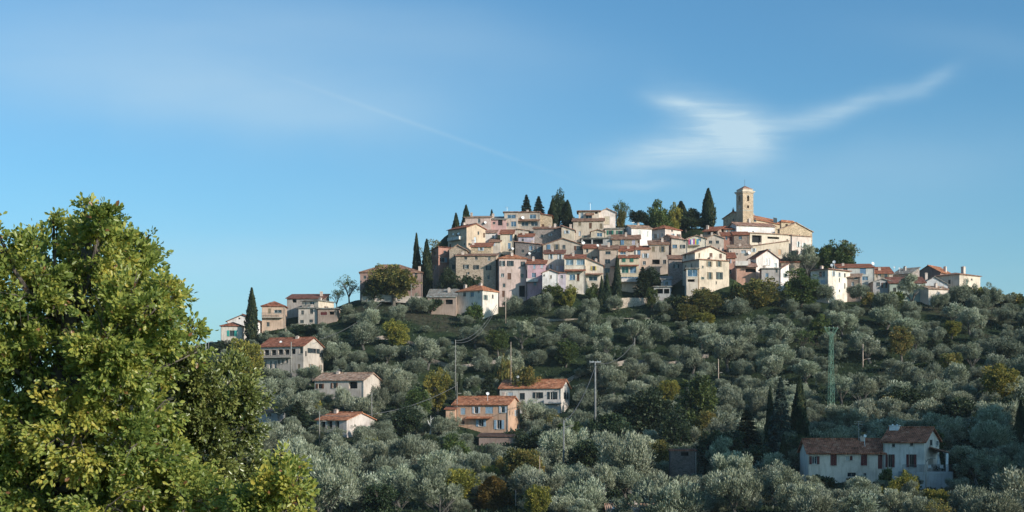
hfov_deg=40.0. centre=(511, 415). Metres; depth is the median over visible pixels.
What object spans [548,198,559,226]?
cypress tree
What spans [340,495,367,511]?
olive tree
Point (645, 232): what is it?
village house
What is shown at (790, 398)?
olive tree
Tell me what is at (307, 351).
hillside house
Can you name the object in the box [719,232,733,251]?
village house
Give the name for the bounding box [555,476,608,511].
olive tree
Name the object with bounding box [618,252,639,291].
village house
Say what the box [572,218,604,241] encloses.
village house
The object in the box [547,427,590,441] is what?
olive tree
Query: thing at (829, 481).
garden bush
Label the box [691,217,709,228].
broadleaf tree
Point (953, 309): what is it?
olive tree
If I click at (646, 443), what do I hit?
olive tree
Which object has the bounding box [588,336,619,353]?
olive tree
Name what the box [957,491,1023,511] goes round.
olive tree
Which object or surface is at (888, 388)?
olive tree
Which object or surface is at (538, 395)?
window
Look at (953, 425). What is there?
olive tree
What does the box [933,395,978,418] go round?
broadleaf tree
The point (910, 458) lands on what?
window
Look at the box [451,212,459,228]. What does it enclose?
cypress tree
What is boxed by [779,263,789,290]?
village house
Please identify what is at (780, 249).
village house
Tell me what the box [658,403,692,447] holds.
broadleaf tree
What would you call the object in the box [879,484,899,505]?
yellow tree
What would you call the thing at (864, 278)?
window
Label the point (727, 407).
olive tree
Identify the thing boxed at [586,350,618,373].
olive tree
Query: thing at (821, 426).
olive tree
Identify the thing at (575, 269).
village house
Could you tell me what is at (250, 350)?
yellow tree
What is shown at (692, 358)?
olive tree
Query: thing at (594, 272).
village house
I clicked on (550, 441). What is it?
olive tree
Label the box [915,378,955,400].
olive tree
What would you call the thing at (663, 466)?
olive tree
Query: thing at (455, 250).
village house
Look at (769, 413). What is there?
cypress tree
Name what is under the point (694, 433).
olive tree
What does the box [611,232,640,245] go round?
village house
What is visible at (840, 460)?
villa wing
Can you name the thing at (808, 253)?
olive tree
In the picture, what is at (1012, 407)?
olive tree
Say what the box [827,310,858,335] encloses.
olive tree
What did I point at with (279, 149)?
sky
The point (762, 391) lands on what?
olive tree
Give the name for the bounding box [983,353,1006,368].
olive tree
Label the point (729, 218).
church nave
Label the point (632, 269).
window
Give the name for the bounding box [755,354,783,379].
olive tree
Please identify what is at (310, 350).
window
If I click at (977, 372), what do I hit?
olive tree
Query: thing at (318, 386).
window
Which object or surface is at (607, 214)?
village house
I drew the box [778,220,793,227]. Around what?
church apse
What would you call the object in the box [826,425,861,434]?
olive tree
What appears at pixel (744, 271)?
village house
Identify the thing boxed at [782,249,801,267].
olive tree
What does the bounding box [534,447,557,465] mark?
olive tree
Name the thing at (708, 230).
village house
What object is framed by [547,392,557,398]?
window
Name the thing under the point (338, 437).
olive tree
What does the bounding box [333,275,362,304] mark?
sparse tree
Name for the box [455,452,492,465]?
olive tree
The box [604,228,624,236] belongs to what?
village house
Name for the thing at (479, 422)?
window
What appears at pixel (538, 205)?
conifer tree
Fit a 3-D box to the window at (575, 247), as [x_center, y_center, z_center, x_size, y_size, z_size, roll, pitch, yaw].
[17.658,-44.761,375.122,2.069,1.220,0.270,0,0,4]
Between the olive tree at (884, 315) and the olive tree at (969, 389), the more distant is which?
the olive tree at (884, 315)
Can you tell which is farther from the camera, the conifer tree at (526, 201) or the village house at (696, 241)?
the conifer tree at (526, 201)
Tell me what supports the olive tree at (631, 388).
on the ground
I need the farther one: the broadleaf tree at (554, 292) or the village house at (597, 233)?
the village house at (597, 233)
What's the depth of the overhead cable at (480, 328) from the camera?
325.00 m
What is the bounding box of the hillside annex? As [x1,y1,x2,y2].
[444,406,457,419]
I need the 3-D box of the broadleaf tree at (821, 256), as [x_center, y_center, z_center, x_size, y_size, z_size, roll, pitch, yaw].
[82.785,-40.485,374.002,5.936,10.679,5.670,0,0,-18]
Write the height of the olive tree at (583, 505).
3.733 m
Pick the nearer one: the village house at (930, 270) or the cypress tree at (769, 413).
the cypress tree at (769, 413)
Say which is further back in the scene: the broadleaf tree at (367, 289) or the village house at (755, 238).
the village house at (755, 238)
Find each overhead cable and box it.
[322,385,456,415]
[456,305,496,340]
[564,365,595,421]
[598,341,634,363]
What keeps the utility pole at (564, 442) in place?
on the ground
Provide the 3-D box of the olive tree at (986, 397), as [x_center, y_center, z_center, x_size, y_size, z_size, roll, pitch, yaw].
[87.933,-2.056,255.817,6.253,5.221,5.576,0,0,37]
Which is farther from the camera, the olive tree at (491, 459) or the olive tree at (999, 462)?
the olive tree at (491, 459)
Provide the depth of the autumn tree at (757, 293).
342.69 m
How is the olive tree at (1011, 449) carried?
on the ground
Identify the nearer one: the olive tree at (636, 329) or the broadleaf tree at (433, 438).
the broadleaf tree at (433, 438)
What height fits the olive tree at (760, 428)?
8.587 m
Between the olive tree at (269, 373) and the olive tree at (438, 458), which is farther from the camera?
the olive tree at (269, 373)
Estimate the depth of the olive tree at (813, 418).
248.78 m
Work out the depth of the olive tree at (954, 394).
258.69 m
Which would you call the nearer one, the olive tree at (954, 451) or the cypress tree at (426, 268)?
the olive tree at (954, 451)
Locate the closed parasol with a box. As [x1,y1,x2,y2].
[936,454,940,465]
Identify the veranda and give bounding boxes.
[898,447,952,489]
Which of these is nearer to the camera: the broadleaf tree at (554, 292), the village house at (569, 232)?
the broadleaf tree at (554, 292)
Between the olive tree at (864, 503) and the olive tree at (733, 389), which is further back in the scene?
the olive tree at (733, 389)
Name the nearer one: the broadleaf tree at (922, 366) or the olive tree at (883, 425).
the olive tree at (883, 425)
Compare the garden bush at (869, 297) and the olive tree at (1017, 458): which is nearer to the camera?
the olive tree at (1017, 458)
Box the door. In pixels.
[878,455,881,468]
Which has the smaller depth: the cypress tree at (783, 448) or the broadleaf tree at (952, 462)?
the broadleaf tree at (952, 462)
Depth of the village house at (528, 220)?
401.22 m
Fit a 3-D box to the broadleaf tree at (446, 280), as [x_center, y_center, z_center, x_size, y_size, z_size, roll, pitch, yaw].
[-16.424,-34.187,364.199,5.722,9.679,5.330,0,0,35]
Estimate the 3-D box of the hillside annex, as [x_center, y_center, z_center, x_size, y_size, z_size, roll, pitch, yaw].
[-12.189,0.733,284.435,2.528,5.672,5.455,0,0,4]
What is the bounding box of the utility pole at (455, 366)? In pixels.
[455,340,455,392]
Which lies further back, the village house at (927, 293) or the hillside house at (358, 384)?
the village house at (927, 293)
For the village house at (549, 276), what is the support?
on the ground
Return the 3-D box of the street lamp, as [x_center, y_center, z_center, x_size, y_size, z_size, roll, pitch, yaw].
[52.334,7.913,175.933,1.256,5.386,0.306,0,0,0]
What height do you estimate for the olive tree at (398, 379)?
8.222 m
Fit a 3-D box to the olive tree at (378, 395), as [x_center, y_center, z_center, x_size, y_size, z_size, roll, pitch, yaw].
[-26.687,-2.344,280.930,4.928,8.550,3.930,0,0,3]
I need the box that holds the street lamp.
[925,458,935,488]
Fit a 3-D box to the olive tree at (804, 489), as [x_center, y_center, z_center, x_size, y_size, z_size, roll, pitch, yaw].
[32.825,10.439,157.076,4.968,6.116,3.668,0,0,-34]
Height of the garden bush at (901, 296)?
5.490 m
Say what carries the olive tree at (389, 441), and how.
on the ground
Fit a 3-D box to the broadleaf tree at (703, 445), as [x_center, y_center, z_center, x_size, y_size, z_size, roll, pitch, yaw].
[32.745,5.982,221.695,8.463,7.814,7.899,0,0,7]
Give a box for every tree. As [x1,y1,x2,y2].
[0,191,248,511]
[126,342,277,511]
[211,340,237,354]
[227,338,264,375]
[238,427,279,451]
[243,287,258,339]
[254,377,278,396]
[256,330,279,341]
[257,421,281,435]
[261,366,288,380]
[267,420,305,445]
[270,388,317,417]
[271,439,329,467]
[275,435,324,454]
[285,401,312,431]
[292,323,327,336]
[296,364,322,385]
[296,431,315,443]
[296,453,366,511]
[318,431,344,447]
[321,434,349,457]
[323,341,352,370]
[328,444,364,477]
[329,444,366,464]
[330,290,343,307]
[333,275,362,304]
[333,385,351,411]
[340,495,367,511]
[342,396,383,419]
[349,322,380,349]
[352,426,378,444]
[352,436,384,462]
[354,307,380,324]
[354,470,382,508]
[355,453,410,482]
[356,440,389,463]
[359,483,407,511]
[360,274,383,305]
[365,362,402,389]
[365,383,389,410]
[368,263,421,306]
[373,343,400,363]
[373,462,415,507]
[381,368,413,393]
[381,472,418,511]
[382,318,410,346]
[383,439,395,444]
[386,439,397,456]
[388,433,432,465]
[390,403,426,436]
[398,459,419,473]
[402,386,431,414]
[404,337,441,369]
[404,463,464,511]
[412,232,420,269]
[416,448,460,473]
[419,239,445,261]
[419,434,440,445]
[421,238,433,295]
[422,366,453,414]
[422,438,439,452]
[430,464,448,497]
[432,484,464,511]
[436,266,457,288]
[439,433,472,457]
[441,411,461,432]
[442,431,460,446]
[443,468,480,499]
[449,463,470,471]
[450,445,463,459]
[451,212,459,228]
[452,275,482,289]
[453,391,471,399]
[455,374,463,398]
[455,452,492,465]
[457,325,485,348]
[460,204,469,225]
[461,450,492,475]
[469,472,505,493]
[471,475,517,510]
[478,371,497,395]
[480,465,499,477]
[484,453,494,466]
[485,327,509,355]
[491,445,516,458]
[492,448,515,460]
[493,455,508,481]
[494,355,526,372]
[502,447,544,479]
[505,454,551,470]
[507,467,549,495]
[509,365,543,386]
[509,463,545,489]
[511,319,536,348]
[512,428,546,451]
[517,398,548,423]
[521,194,531,210]
[521,470,566,495]
[522,484,551,511]
[531,417,588,465]
[533,196,544,213]
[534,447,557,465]
[540,461,558,475]
[541,283,563,306]
[541,417,581,432]
[543,413,562,425]
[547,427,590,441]
[547,494,576,511]
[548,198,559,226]
[550,461,586,486]
[551,187,565,225]
[553,322,580,341]
[554,338,579,367]
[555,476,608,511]
[557,284,578,307]
[557,421,586,436]
[557,461,596,491]
[560,200,574,226]
[563,438,609,469]
[567,497,597,511]
[568,411,596,423]
[580,419,599,433]
[580,428,628,465]
[584,283,598,300]
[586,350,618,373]
[587,411,637,465]
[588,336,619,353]
[589,322,614,340]
[590,462,616,495]
[592,430,657,493]
[593,397,624,412]
[596,465,647,499]
[597,364,628,393]
[598,276,604,306]
[603,272,611,306]
[606,497,633,511]
[609,432,655,465]
[612,200,630,227]
[612,255,621,297]
[615,210,626,227]
[615,387,673,435]
[617,319,657,343]
[621,362,649,382]
[624,380,654,395]
[628,210,648,223]
[629,477,717,511]
[630,471,693,502]
[631,267,649,296]
[632,432,658,444]
[641,468,666,480]
[642,266,661,287]
[642,429,668,439]
[643,217,649,226]
[645,287,659,310]
[646,199,673,227]
[646,439,677,468]
[654,461,668,477]
[657,380,679,403]
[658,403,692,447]
[666,202,682,228]
[668,444,681,448]
[669,303,700,320]
[673,372,719,425]
[674,346,703,373]
[676,201,688,228]
[678,474,703,492]
[679,215,698,232]
[680,288,732,313]
[680,441,705,466]
[687,208,700,227]
[689,425,701,442]
[690,321,717,348]
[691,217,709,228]
[691,312,715,323]
[692,409,718,441]
[693,429,745,466]
[696,332,734,356]
[697,472,722,493]
[699,188,716,227]
[700,417,736,438]
[701,467,763,511]
[704,494,729,511]
[705,435,741,460]
[705,460,713,473]
[710,451,754,482]
[712,336,746,371]
[712,407,744,425]
[713,404,733,415]
[715,383,744,399]
[715,450,742,470]
[716,391,745,414]
[727,276,783,306]
[727,418,764,446]
[728,317,758,343]
[734,409,761,450]
[737,445,773,469]
[738,493,764,510]
[743,384,775,404]
[745,396,766,416]
[751,465,789,499]
[753,458,804,505]
[754,343,795,364]
[754,452,791,468]
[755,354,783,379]
[760,321,797,343]
[760,375,789,395]
[763,385,775,448]
[764,377,794,453]
[772,482,800,511]
[776,431,797,446]
[777,393,812,411]
[778,434,790,465]
[780,268,823,306]
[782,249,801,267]
[785,383,816,397]
[786,434,820,466]
[787,359,820,383]
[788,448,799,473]
[788,483,819,511]
[789,375,809,436]
[793,326,813,346]
[793,486,846,511]
[797,243,819,274]
[801,481,826,490]
[803,475,824,486]
[803,480,822,493]
[807,413,823,423]
[808,313,831,340]
[809,421,838,435]
[810,425,849,437]
[815,244,833,268]
[817,487,862,511]
[821,239,855,268]
[824,403,869,428]
[825,373,853,404]
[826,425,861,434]
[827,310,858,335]
[832,239,860,260]
[833,488,886,511]
[844,430,863,437]
[845,476,872,491]
[847,331,871,354]
[850,372,872,401]
[851,398,885,429]
[851,483,881,508]
[854,334,887,363]
[858,378,879,397]
[859,413,904,438]
[860,417,882,432]
[865,419,891,437]
[868,304,902,329]
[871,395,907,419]
[874,488,912,511]
[876,396,908,416]
[877,385,924,414]
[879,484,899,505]
[881,379,912,395]
[884,469,919,499]
[885,360,915,382]
[886,325,914,361]
[889,317,922,331]
[896,273,927,301]
[899,479,925,497]
[901,420,924,425]
[903,495,942,511]
[906,397,943,419]
[911,328,927,348]
[913,371,941,398]
[915,361,943,370]
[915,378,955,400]
[920,410,965,452]
[920,488,950,504]
[923,497,953,511]
[926,338,936,352]
[930,423,945,455]
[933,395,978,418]
[933,451,980,482]
[936,424,956,449]
[937,352,963,371]
[939,362,971,384]
[941,301,967,320]
[941,333,953,351]
[943,320,961,338]
[943,444,979,460]
[943,478,978,491]
[945,391,975,402]
[947,487,968,504]
[948,483,990,511]
[949,416,969,441]
[952,450,995,484]
[953,383,981,398]
[955,307,987,333]
[956,430,1014,451]
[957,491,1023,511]
[960,341,981,372]
[963,412,977,442]
[968,366,992,379]
[968,403,1012,428]
[969,419,1018,451]
[974,447,1003,474]
[975,399,1018,427]
[975,454,1022,491]
[979,336,1023,362]
[979,362,1020,402]
[979,391,1001,403]
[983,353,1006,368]
[987,465,1023,504]
[989,441,1023,462]
[993,387,1023,429]
[1004,354,1023,376]
[1005,381,1023,398]
[1013,399,1023,443]
[1013,443,1023,469]
[1016,326,1023,345]
[1016,375,1023,383]
[1017,454,1023,475]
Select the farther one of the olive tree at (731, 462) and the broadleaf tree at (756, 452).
the broadleaf tree at (756, 452)
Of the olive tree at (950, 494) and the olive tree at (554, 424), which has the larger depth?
the olive tree at (554, 424)
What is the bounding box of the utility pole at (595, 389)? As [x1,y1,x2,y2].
[594,360,600,418]
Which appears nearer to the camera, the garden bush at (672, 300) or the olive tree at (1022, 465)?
the olive tree at (1022, 465)
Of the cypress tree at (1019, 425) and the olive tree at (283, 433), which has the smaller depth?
the cypress tree at (1019, 425)
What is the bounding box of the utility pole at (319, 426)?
[319,411,323,443]
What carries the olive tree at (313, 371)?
on the ground
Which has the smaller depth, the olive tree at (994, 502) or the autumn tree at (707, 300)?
the olive tree at (994, 502)
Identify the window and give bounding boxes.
[227,330,236,336]
[308,348,319,353]
[316,384,323,388]
[331,383,337,388]
[472,407,479,413]
[476,419,485,426]
[494,420,503,429]
[499,406,506,412]
[507,215,515,218]
[507,261,513,266]
[511,221,515,226]
[519,393,524,399]
[533,392,542,398]
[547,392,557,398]
[554,244,559,249]
[566,260,572,264]
[569,274,575,280]
[574,246,581,249]
[577,260,583,264]
[589,276,596,280]
[622,267,628,272]
[630,267,635,272]
[642,253,648,257]
[652,234,658,238]
[660,246,664,251]
[687,270,697,276]
[707,272,712,279]
[716,261,721,266]
[716,272,722,279]
[809,456,819,464]
[818,271,824,277]
[847,473,855,476]
[862,276,867,280]
[881,283,886,287]
[885,454,894,467]
[906,454,915,467]
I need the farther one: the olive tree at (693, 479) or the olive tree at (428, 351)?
the olive tree at (428, 351)
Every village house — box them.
[359,264,423,300]
[426,288,459,315]
[430,246,451,288]
[446,222,486,253]
[448,244,469,273]
[455,251,499,289]
[455,283,498,318]
[464,212,492,229]
[470,240,493,253]
[485,230,498,242]
[488,238,501,256]
[491,213,507,234]
[496,253,527,306]
[499,229,515,254]
[503,211,518,234]
[514,240,542,269]
[515,228,530,240]
[517,230,535,242]
[518,210,540,232]
[525,256,547,299]
[532,224,561,243]
[540,213,553,226]
[541,269,559,289]
[542,237,583,258]
[543,247,565,271]
[558,272,566,289]
[560,224,575,240]
[563,251,586,293]
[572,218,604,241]
[577,210,600,217]
[580,237,612,244]
[582,244,600,262]
[585,258,604,290]
[590,229,605,237]
[598,242,618,285]
[599,208,616,227]
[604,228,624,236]
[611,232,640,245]
[618,246,633,259]
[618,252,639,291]
[624,222,652,245]
[633,243,650,272]
[647,238,669,274]
[652,225,682,239]
[652,283,671,296]
[659,234,682,252]
[659,276,672,285]
[667,255,682,285]
[669,237,688,254]
[681,257,729,291]
[682,245,726,260]
[683,268,699,298]
[686,234,707,252]
[702,225,724,236]
[705,232,724,251]
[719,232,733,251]
[722,226,734,231]
[725,252,736,279]
[726,244,752,260]
[728,218,776,232]
[731,231,749,244]
[733,259,757,284]
[747,249,779,279]
[749,232,792,251]
[751,240,789,258]
[758,265,781,290]
[777,222,813,245]
[779,258,800,278]
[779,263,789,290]
[789,235,811,256]
[808,260,851,302]
[834,262,875,291]
[846,273,862,301]
[868,276,890,294]
[874,267,893,280]
[884,277,926,301]
[893,266,920,276]
[919,265,949,279]
[919,283,949,304]
[924,273,948,287]
[930,266,981,292]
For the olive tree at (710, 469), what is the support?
on the ground
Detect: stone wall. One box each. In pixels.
[362,295,420,302]
[547,318,650,321]
[612,298,646,309]
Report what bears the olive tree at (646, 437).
on the ground
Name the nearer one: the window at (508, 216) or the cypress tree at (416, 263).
the cypress tree at (416, 263)
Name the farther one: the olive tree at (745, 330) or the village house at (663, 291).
the village house at (663, 291)
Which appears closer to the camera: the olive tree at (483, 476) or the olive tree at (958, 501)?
the olive tree at (958, 501)
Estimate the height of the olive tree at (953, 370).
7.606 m
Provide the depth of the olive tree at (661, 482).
181.96 m
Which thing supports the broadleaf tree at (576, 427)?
on the ground
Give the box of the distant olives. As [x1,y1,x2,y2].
[60,278,1023,511]
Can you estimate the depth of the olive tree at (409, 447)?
218.95 m
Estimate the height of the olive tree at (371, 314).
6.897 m
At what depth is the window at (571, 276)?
357.40 m
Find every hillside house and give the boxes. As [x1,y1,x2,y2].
[219,322,244,342]
[225,314,261,337]
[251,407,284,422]
[260,336,324,379]
[261,301,287,332]
[285,291,329,318]
[297,304,318,326]
[300,297,334,307]
[312,369,382,399]
[314,409,376,437]
[451,392,520,432]
[498,375,570,412]
[602,500,653,511]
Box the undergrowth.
[233,292,1023,511]
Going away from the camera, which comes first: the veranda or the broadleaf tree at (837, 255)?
the veranda
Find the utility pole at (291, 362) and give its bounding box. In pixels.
[290,342,291,378]
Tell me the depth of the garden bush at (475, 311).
345.29 m
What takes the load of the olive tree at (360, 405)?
on the ground
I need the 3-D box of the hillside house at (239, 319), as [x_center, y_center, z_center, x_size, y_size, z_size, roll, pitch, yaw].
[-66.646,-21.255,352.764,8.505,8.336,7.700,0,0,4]
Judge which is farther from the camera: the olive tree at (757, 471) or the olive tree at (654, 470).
the olive tree at (654, 470)
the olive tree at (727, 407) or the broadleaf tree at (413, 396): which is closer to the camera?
the olive tree at (727, 407)
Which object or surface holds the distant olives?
on the ground
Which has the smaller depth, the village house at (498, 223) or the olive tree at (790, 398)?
the olive tree at (790, 398)
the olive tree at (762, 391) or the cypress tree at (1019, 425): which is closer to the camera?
the cypress tree at (1019, 425)
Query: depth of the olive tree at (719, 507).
169.66 m
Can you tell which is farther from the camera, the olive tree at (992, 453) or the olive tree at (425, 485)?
the olive tree at (992, 453)
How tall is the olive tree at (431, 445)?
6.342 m
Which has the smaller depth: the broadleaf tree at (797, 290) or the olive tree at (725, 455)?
the olive tree at (725, 455)
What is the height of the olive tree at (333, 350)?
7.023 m
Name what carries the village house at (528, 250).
on the ground
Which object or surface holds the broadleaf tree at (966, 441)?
on the ground
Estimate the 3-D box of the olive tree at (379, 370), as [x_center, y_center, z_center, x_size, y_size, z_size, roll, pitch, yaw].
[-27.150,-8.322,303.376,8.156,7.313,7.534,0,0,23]
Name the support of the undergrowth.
on the ground
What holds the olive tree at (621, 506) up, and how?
on the ground
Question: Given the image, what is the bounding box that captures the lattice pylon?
[824,326,837,416]
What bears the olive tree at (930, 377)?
on the ground
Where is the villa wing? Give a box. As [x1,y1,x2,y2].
[797,421,886,483]
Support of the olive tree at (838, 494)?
on the ground
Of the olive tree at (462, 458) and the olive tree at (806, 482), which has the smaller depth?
the olive tree at (806, 482)
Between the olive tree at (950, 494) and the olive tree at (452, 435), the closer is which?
the olive tree at (950, 494)
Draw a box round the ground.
[0,224,1023,511]
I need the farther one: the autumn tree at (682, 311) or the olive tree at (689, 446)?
the autumn tree at (682, 311)
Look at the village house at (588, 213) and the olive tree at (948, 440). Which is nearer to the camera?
the olive tree at (948, 440)
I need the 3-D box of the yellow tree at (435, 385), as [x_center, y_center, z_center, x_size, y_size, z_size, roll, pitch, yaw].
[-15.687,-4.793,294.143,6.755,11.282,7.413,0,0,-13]
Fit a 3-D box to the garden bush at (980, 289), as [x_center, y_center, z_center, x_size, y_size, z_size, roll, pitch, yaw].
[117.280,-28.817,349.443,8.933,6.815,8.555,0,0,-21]
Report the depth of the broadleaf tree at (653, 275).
357.02 m
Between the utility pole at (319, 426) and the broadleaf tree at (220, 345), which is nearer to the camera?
the utility pole at (319, 426)
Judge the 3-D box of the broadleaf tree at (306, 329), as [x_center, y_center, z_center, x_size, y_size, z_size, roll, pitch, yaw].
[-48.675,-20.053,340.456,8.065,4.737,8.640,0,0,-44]
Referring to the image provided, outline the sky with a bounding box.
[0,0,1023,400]
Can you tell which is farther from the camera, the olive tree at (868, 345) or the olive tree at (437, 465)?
the olive tree at (868, 345)
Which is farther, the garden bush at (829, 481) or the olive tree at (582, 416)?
the olive tree at (582, 416)
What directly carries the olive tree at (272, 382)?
on the ground
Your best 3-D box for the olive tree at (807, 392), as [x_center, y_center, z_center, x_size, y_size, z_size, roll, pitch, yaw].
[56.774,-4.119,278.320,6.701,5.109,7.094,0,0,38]
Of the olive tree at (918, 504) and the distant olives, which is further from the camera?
the distant olives
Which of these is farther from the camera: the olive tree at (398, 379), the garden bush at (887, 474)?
the olive tree at (398, 379)
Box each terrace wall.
[374,336,453,345]
[405,355,495,366]
[481,374,580,382]
[614,354,708,367]
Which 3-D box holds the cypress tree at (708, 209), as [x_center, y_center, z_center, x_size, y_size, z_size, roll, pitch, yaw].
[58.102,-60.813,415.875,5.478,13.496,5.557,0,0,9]
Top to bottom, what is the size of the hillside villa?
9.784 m
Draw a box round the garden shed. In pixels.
[477,433,515,444]
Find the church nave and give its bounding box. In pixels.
[722,208,779,232]
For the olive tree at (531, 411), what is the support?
on the ground
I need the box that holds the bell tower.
[734,186,754,222]
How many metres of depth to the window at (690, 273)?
349.21 m
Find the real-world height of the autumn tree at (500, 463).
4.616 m
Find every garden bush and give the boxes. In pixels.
[422,298,443,314]
[465,302,483,322]
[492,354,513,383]
[503,428,520,438]
[664,294,682,308]
[729,281,739,297]
[812,474,836,485]
[861,292,875,307]
[878,466,892,480]
[890,291,907,305]
[973,287,1004,300]
[998,292,1023,304]
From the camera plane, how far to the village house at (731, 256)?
371.09 m
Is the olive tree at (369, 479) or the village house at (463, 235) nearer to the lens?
the olive tree at (369, 479)
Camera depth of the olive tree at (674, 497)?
166.94 m
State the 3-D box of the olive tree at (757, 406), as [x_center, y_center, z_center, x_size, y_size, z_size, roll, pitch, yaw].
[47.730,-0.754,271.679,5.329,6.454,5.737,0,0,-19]
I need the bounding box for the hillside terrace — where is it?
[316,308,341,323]
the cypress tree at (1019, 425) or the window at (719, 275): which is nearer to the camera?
the cypress tree at (1019, 425)
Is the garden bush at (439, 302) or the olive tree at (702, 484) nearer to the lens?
the olive tree at (702, 484)
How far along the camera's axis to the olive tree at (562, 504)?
171.30 m
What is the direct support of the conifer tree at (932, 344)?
on the ground
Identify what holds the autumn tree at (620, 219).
on the ground
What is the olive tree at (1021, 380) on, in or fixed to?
on the ground
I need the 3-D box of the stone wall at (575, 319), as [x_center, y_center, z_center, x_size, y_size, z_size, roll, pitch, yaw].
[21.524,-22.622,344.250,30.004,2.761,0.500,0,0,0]
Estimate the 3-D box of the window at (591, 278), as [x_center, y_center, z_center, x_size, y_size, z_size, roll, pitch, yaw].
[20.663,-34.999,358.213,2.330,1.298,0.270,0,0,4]
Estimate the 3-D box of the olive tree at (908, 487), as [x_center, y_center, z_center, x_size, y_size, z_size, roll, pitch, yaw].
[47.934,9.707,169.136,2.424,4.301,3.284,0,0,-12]
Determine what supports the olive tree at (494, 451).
on the ground
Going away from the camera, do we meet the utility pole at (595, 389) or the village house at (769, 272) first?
the utility pole at (595, 389)
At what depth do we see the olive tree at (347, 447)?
225.35 m
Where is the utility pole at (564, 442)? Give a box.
[563,420,573,466]
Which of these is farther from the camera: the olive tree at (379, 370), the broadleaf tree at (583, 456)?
the olive tree at (379, 370)
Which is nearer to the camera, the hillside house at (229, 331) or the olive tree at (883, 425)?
the olive tree at (883, 425)
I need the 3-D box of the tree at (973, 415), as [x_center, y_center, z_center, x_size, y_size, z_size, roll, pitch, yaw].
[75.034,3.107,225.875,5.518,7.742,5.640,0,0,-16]
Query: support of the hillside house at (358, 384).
on the ground
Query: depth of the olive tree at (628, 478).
188.75 m
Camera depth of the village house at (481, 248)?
376.29 m
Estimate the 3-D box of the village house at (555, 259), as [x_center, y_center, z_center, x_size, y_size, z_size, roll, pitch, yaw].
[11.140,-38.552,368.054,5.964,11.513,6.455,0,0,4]
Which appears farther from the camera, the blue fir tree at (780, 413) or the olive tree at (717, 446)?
the blue fir tree at (780, 413)
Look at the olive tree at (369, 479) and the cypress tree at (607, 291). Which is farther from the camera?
the cypress tree at (607, 291)
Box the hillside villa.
[880,424,941,479]
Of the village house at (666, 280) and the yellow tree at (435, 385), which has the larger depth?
the village house at (666, 280)
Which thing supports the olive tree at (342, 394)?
on the ground
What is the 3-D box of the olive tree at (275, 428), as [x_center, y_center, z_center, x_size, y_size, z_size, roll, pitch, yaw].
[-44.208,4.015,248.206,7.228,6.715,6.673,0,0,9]
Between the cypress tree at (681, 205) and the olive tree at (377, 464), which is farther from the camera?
the cypress tree at (681, 205)
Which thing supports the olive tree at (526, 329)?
on the ground
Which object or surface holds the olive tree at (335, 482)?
on the ground
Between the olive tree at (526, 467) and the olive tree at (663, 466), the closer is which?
the olive tree at (526, 467)
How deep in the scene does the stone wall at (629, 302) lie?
350.00 m
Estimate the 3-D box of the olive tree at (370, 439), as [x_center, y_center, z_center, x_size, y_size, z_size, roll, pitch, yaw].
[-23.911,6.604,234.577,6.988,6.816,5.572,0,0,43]
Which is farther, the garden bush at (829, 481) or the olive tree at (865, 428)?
the olive tree at (865, 428)
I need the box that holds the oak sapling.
[223,439,320,511]
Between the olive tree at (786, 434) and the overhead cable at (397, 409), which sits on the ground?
the olive tree at (786, 434)
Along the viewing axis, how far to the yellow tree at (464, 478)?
184.33 m
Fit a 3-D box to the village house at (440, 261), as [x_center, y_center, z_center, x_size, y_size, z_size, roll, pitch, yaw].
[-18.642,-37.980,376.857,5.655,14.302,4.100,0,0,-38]
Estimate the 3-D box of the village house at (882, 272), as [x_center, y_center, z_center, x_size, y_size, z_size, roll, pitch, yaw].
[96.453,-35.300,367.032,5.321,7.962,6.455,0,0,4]
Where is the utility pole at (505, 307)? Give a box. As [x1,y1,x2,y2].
[505,291,505,323]
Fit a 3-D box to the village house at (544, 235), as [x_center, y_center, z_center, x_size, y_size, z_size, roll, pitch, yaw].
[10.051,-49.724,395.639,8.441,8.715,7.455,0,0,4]
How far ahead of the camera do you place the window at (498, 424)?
281.70 m
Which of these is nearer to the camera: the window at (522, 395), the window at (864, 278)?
the window at (522, 395)
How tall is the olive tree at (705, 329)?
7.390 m
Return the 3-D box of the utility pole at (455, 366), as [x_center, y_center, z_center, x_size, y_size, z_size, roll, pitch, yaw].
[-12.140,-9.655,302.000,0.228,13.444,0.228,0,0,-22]
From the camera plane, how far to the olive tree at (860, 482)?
175.66 m
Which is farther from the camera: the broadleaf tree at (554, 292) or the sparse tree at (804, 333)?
the broadleaf tree at (554, 292)
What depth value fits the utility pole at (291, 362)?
305.90 m
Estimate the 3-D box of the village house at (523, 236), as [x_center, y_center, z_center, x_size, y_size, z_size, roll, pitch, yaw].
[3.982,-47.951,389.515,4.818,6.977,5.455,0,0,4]
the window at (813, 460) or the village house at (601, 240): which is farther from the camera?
the village house at (601, 240)
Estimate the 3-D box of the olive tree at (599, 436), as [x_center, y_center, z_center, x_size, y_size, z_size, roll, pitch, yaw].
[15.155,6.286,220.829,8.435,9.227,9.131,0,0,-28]
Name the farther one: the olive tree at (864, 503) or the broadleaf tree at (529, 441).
the broadleaf tree at (529, 441)
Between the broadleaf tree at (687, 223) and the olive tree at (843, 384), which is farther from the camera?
the broadleaf tree at (687, 223)
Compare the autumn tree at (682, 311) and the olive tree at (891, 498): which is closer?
the olive tree at (891, 498)
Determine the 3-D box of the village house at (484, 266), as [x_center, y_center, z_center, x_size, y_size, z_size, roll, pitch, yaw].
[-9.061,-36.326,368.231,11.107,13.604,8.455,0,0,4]
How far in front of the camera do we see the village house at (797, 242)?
390.86 m
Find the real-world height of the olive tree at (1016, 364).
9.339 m
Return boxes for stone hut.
[668,449,696,477]
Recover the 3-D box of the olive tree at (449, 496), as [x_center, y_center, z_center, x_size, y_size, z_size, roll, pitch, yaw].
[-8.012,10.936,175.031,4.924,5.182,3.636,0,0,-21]

